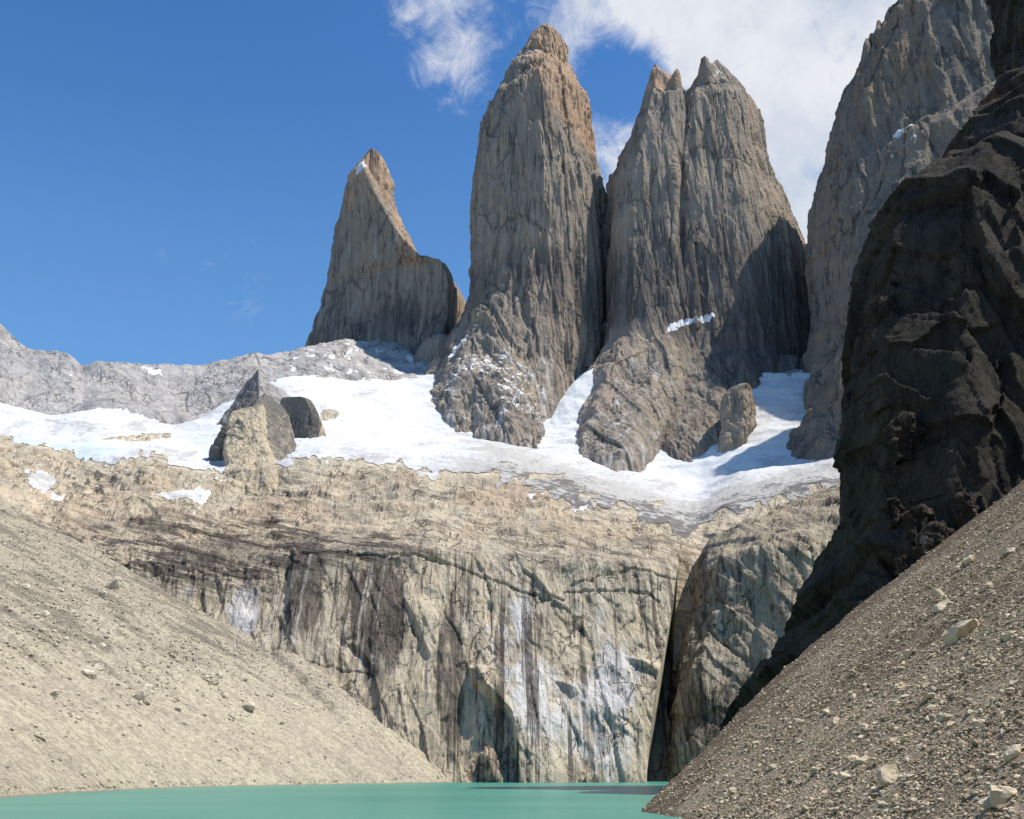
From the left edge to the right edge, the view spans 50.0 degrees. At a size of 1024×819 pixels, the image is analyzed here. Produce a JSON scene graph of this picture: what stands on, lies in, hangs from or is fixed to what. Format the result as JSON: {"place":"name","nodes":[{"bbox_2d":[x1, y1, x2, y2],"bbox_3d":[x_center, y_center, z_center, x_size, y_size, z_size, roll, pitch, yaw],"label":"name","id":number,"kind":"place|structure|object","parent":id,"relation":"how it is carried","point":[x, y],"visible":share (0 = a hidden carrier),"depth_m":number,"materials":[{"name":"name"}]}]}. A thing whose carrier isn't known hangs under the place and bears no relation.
{"place":"outdoors","nodes":[
{"label":"outdoors","id":0,"kind":"place"},
{"bbox_2d":[0,498,447,797],"bbox_3d":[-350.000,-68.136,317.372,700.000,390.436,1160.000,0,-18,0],"label":"scree hill","id":1,"kind":"structure","parent":0,"point":[129,760],"depth_m":573.07,"materials":[{"name":"beige gravel"}]},
{"bbox_2d":[22,583,30,588],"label":"boulder","id":2,"kind":"object","parent":1,"relation":"on","point":[26,586],"visible":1,"depth_m":606.49,"materials":[{"name":"stone"}]},
{"bbox_2d":[34,731,48,739],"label":"boulder","id":3,"kind":"object","parent":1,"relation":"on","point":[41,735],"visible":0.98,"depth_m":362.46,"materials":[{"name":"stone"}]},
{"bbox_2d":[41,610,50,616],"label":"boulder","id":4,"kind":"object","parent":1,"relation":"on","point":[45,613],"visible":1,"depth_m":578.42,"materials":[{"name":"stone"}]},
{"bbox_2d":[48,688,59,696],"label":"boulder","id":5,"kind":"object","parent":1,"relation":"on","point":[55,692],"visible":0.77,"depth_m":459.23,"materials":[{"name":"stone"}]},
{"bbox_2d":[81,669,96,677],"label":"boulder","id":6,"kind":"object","parent":1,"relation":"on","point":[89,673],"visible":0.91,"depth_m":518.58,"materials":[{"name":"stone"}]},
{"bbox_2d":[93,663,103,670],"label":"boulder","id":7,"kind":"object","parent":1,"relation":"on","point":[98,666],"visible":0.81,"depth_m":539.05,"materials":[{"name":"stone"}]},
{"bbox_2d":[98,643,105,647],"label":"boulder","id":8,"kind":"object","parent":1,"relation":"on","point":[102,645],"visible":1,"depth_m":570.94,"materials":[{"name":"stone"}]},
{"bbox_2d":[98,589,106,598],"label":"boulder","id":9,"kind":"object","parent":1,"relation":"on","point":[103,594],"visible":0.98,"depth_m":672.03,"materials":[{"name":"stone"}]},
{"bbox_2d":[103,575,122,590],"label":"boulder","id":10,"kind":"object","parent":1,"relation":"on","point":[115,582],"visible":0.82,"depth_m":712.53,"materials":[{"name":"stone"}]},
{"bbox_2d":[121,683,128,688],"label":"boulder","id":11,"kind":"object","parent":1,"relation":"on","point":[125,685],"visible":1,"depth_m":531.93,"materials":[{"name":"stone"}]},
{"bbox_2d":[131,683,153,703],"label":"boulder","id":12,"kind":"object","parent":1,"relation":"on","point":[144,693],"visible":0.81,"depth_m":530.69,"materials":[{"name":"stone"}]},
{"bbox_2d":[203,673,219,684],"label":"boulder","id":13,"kind":"object","parent":1,"relation":"on","point":[212,678],"visible":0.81,"depth_m":609.73,"materials":[{"name":"stone"}]},
{"bbox_2d":[216,672,223,677],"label":"boulder","id":14,"kind":"object","parent":1,"relation":"on","point":[220,674],"visible":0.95,"depth_m":627.98,"materials":[{"name":"stone"}]},
{"bbox_2d":[0,504,441,793],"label":"slope rubble","id":15,"kind":"object","parent":1,"relation":"on","point":[39,638],"visible":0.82,"depth_m":613.28,"materials":[{"name":"gravel"}]},
{"bbox_2d":[220,692,229,698],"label":"boulder","id":16,"kind":"object","parent":1,"relation":"on","point":[225,695],"visible":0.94,"depth_m":598.36,"materials":[{"name":"stone"}]},
{"bbox_2d":[241,702,255,710],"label":"boulder","id":17,"kind":"object","parent":1,"relation":"on","point":[249,706],"visible":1,"depth_m":599.48,"materials":[{"name":"stone"}]},
{"bbox_2d":[216,369,290,427],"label":"horn mountain","id":18,"kind":"structure","parent":0,"point":[257,385],"depth_m":1474.21,"materials":[{"name":"grey stone"}]},
{"bbox_2d":[208,393,325,496],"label":"horn mountain","id":19,"kind":"structure","parent":0,"point":[253,443],"depth_m":1162.20,"materials":[{"name":"beige stone"}]},
{"bbox_2d":[0,781,682,818],"bbox_3d":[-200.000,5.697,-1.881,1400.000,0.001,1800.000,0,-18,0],"label":"lake water","id":20,"kind":"structure","parent":0,"point":[516,800],"depth_m":228.78,"materials":[{"name":"teal liquid"}]},
{"bbox_2d":[305,149,465,362],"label":"rock spire","id":21,"kind":"structure","parent":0,"point":[387,282],"depth_m":2039.13,"materials":[{"name":"stone"}]},
{"bbox_2d":[0,324,801,423],"bbox_3d":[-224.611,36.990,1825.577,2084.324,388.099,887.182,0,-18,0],"label":"rocky ridge","id":22,"kind":"structure","parent":0,"point":[52,382],"depth_m":1597.33,"materials":[{"name":"grey stone"}]},
{"bbox_2d":[0,370,839,538],"bbox_3d":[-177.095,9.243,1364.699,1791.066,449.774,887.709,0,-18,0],"label":"glacier field","id":23,"kind":"structure","parent":0,"point":[378,421],"depth_m":1386.00,"materials":[{"name":"white snow"}]},
{"bbox_2d":[0,373,840,782],"bbox_3d":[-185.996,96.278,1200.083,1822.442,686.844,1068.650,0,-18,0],"label":"cliff","id":24,"kind":"structure","parent":0,"point":[468,627],"depth_m":795.36,"materials":[{"name":"beige stone"}]},
{"bbox_2d":[0,0,896,365],"label":"sky","id":25,"kind":"structure","parent":0,"point":[174,173],"materials":[{"name":"blue"}]},
{"bbox_2d":[424,23,608,448],"bbox_3d":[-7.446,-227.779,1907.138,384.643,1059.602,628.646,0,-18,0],"label":"rock tower","id":26,"kind":"structure","parent":0,"point":[518,352],"depth_m":1814.74,"materials":[{"name":"stone"}]},
{"bbox_2d":[550,368,594,425],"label":"snow field","id":27,"kind":"structure","parent":0,"point":[574,397],"depth_m":1650.95,"materials":[{"name":"white snow"}]},
{"bbox_2d":[575,56,810,472],"bbox_3d":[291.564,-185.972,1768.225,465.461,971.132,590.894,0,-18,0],"label":"rock tower","id":28,"kind":"structure","parent":0,"point":[708,316],"depth_m":1759.68,"materials":[{"name":"stone"}]},
{"bbox_2d":[666,486,839,781],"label":"buttress mountain","id":29,"kind":"structure","parent":0,"point":[751,575],"depth_m":784.98,"materials":[{"name":"grey stone"}]},
{"bbox_2d":[641,480,1023,818],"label":"scree hill","id":30,"kind":"structure","parent":0,"point":[794,668],"depth_m":148.79,"materials":[{"name":"brown gravel"}]},
{"bbox_2d":[728,787,737,793],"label":"boulder","id":31,"kind":"object","parent":30,"relation":"on","point":[732,790],"visible":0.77,"depth_m":142.86,"materials":[{"name":"brown stone"}]},
{"bbox_2d":[768,763,776,769],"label":"boulder","id":32,"kind":"object","parent":30,"relation":"on","point":[772,766],"visible":0.85,"depth_m":140.54,"materials":[{"name":"brown stone"}]},
{"bbox_2d":[812,766,820,772],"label":"boulder","id":33,"kind":"object","parent":30,"relation":"on","point":[816,769],"visible":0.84,"depth_m":119.40,"materials":[{"name":"grey stone"}]},
{"bbox_2d":[642,482,1023,818],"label":"slope rubble","id":34,"kind":"object","parent":30,"relation":"on","point":[874,795],"visible":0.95,"depth_m":143.56,"materials":[{"name":"grey gravel"}]},
{"bbox_2d":[830,717,840,725],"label":"boulder","id":35,"kind":"object","parent":30,"relation":"on","point":[834,721],"visible":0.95,"depth_m":138.51,"materials":[{"name":"brown stone"}]},
{"bbox_2d":[838,772,850,780],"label":"boulder","id":36,"kind":"object","parent":30,"relation":"on","point":[843,776],"visible":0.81,"depth_m":105.38,"materials":[{"name":"brown stone"}]},
{"bbox_2d":[846,754,858,762],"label":"boulder","id":37,"kind":"object","parent":30,"relation":"on","point":[851,758],"visible":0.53,"depth_m":111.27,"materials":[{"name":"brown stone"}]},
{"bbox_2d":[849,693,855,699],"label":"boulder","id":38,"kind":"object","parent":30,"relation":"on","point":[852,696],"visible":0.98,"depth_m":146.57,"materials":[{"name":"brown stone"}]},
{"bbox_2d":[854,756,868,763],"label":"boulder","id":39,"kind":"object","parent":30,"relation":"on","point":[861,759],"visible":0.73,"depth_m":108.61,"materials":[{"name":"brown stone"}]},
{"bbox_2d":[859,723,868,729],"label":"boulder","id":40,"kind":"object","parent":30,"relation":"on","point":[862,726],"visible":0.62,"depth_m":123.97,"materials":[{"name":"brown stone"}]},
{"bbox_2d":[877,764,899,786],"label":"boulder","id":41,"kind":"object","parent":30,"relation":"on","point":[889,774],"visible":0.77,"depth_m":92.48,"materials":[{"name":"brown stone"}]},
{"bbox_2d":[888,737,897,742],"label":"boulder","id":42,"kind":"object","parent":30,"relation":"on","point":[892,739],"visible":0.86,"depth_m":107.61,"materials":[{"name":"brown stone"}]},
{"bbox_2d":[893,682,907,692],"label":"boulder","id":43,"kind":"object","parent":30,"relation":"on","point":[897,686],"visible":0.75,"depth_m":131.32,"materials":[{"name":"brown stone"}]},
{"bbox_2d":[898,774,913,782],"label":"boulder","id":44,"kind":"object","parent":30,"relation":"on","point":[905,776],"visible":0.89,"depth_m":88.73,"materials":[{"name":"brown stone"}]},
{"bbox_2d":[901,733,912,741],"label":"boulder","id":45,"kind":"object","parent":30,"relation":"on","point":[905,737],"visible":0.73,"depth_m":104.06,"materials":[{"name":"grey stone"}]},
{"bbox_2d":[924,682,929,688],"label":"boulder","id":46,"kind":"object","parent":30,"relation":"on","point":[926,684],"visible":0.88,"depth_m":119.76,"materials":[{"name":"brown stone"}]},
{"bbox_2d":[922,692,935,701],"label":"boulder","id":47,"kind":"object","parent":30,"relation":"on","point":[928,696],"visible":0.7,"depth_m":113.27,"materials":[{"name":"brown stone"}]},
{"bbox_2d":[926,704,935,710],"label":"boulder","id":48,"kind":"object","parent":30,"relation":"on","point":[930,707],"visible":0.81,"depth_m":108.71,"materials":[{"name":"brown stone"}]},
{"bbox_2d":[931,589,944,597],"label":"boulder","id":49,"kind":"object","parent":30,"relation":"on","point":[937,593],"visible":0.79,"depth_m":175.73,"materials":[{"name":"brown stone"}]},
{"bbox_2d":[934,599,949,612],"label":"boulder","id":50,"kind":"object","parent":30,"relation":"on","point":[939,606],"visible":0.91,"depth_m":164.81,"materials":[{"name":"brown stone"}]},
{"bbox_2d":[938,712,952,721],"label":"boulder","id":51,"kind":"object","parent":30,"relation":"on","point":[943,716],"visible":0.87,"depth_m":101.57,"materials":[{"name":"grey stone"}]},
{"bbox_2d":[941,684,949,689],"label":"boulder","id":52,"kind":"object","parent":30,"relation":"on","point":[943,686],"visible":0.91,"depth_m":114.21,"materials":[{"name":"grey stone"}]},
{"bbox_2d":[946,721,954,727],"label":"boulder","id":53,"kind":"object","parent":30,"relation":"on","point":[950,723],"visible":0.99,"depth_m":97.20,"materials":[{"name":"brown stone"}]},
{"bbox_2d":[953,563,964,572],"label":"boulder","id":54,"kind":"object","parent":30,"relation":"on","point":[958,567],"visible":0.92,"depth_m":188.16,"materials":[{"name":"brown stone"}]},
{"bbox_2d":[942,619,978,644],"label":"boulder","id":55,"kind":"object","parent":30,"relation":"on","point":[956,632],"visible":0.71,"depth_m":137.77,"materials":[{"name":"brown stone"}]},
{"bbox_2d":[961,555,975,565],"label":"boulder","id":56,"kind":"object","parent":30,"relation":"on","point":[967,560],"visible":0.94,"depth_m":188.14,"materials":[{"name":"grey stone"}]},
{"bbox_2d":[972,719,984,728],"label":"boulder","id":57,"kind":"object","parent":30,"relation":"on","point":[977,722],"visible":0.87,"depth_m":88.85,"materials":[{"name":"brown stone"}]},
{"bbox_2d":[977,795,993,811],"bbox_3d":[27.728,23.001,64.089,1.157,0.896,1.151,-1,-18,2],"label":"boulder","id":58,"kind":"object","parent":30,"relation":"on","point":[985,803],"visible":0.69,"depth_m":63.72,"materials":[{"name":"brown stone"}]},
{"bbox_2d":[981,582,993,590],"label":"boulder","id":59,"kind":"object","parent":30,"relation":"on","point":[988,585],"visible":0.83,"depth_m":154.26,"materials":[{"name":"brown stone"}]},
{"bbox_2d":[989,785,1016,807],"bbox_3d":[28.563,22.451,63.788,1.679,1.277,1.435,-4,-19,13],"label":"boulder","id":60,"kind":"object","parent":30,"relation":"on","point":[999,794],"visible":0.89,"depth_m":63.29,"materials":[{"name":"brown stone"}]},
{"bbox_2d":[997,547,1016,556],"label":"boulder","id":61,"kind":"object","parent":30,"relation":"on","point":[1005,551],"visible":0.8,"depth_m":170.03,"materials":[{"name":"grey stone"}]},
{"bbox_2d":[1002,630,1016,640],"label":"boulder","id":62,"kind":"object","parent":30,"relation":"on","point":[1006,635],"visible":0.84,"depth_m":116.36,"materials":[{"name":"grey stone"}]},
{"bbox_2d":[1001,744,1022,761],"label":"boulder","id":63,"kind":"object","parent":30,"relation":"on","point":[1014,751],"visible":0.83,"depth_m":71.15,"materials":[{"name":"brown stone"}]},
{"bbox_2d":[1008,809,1016,813],"bbox_3d":[27.857,22.401,61.091,0.482,0.336,0.362,-13,-23,35],"label":"boulder","id":64,"kind":"object","parent":30,"relation":"on","point":[1011,811],"visible":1,"depth_m":61.01,"materials":[{"name":"brown stone"}]},
{"bbox_2d":[1007,680,1018,685],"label":"boulder","id":65,"kind":"object","parent":30,"relation":"on","point":[1010,683],"visible":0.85,"depth_m":94.77,"materials":[{"name":"brown stone"}]},
{"bbox_2d":[718,0,1023,734],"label":"dark cliff","id":66,"kind":"structure","parent":0,"point":[928,455],"depth_m":322.17,"materials":[{"name":"black stone"}]},
{"bbox_2d":[786,0,996,459],"bbox_3d":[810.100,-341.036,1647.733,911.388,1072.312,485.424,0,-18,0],"label":"rock face","id":67,"kind":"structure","parent":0,"point":[918,87],"depth_m":1668.46,"materials":[{"name":"grey stone"}]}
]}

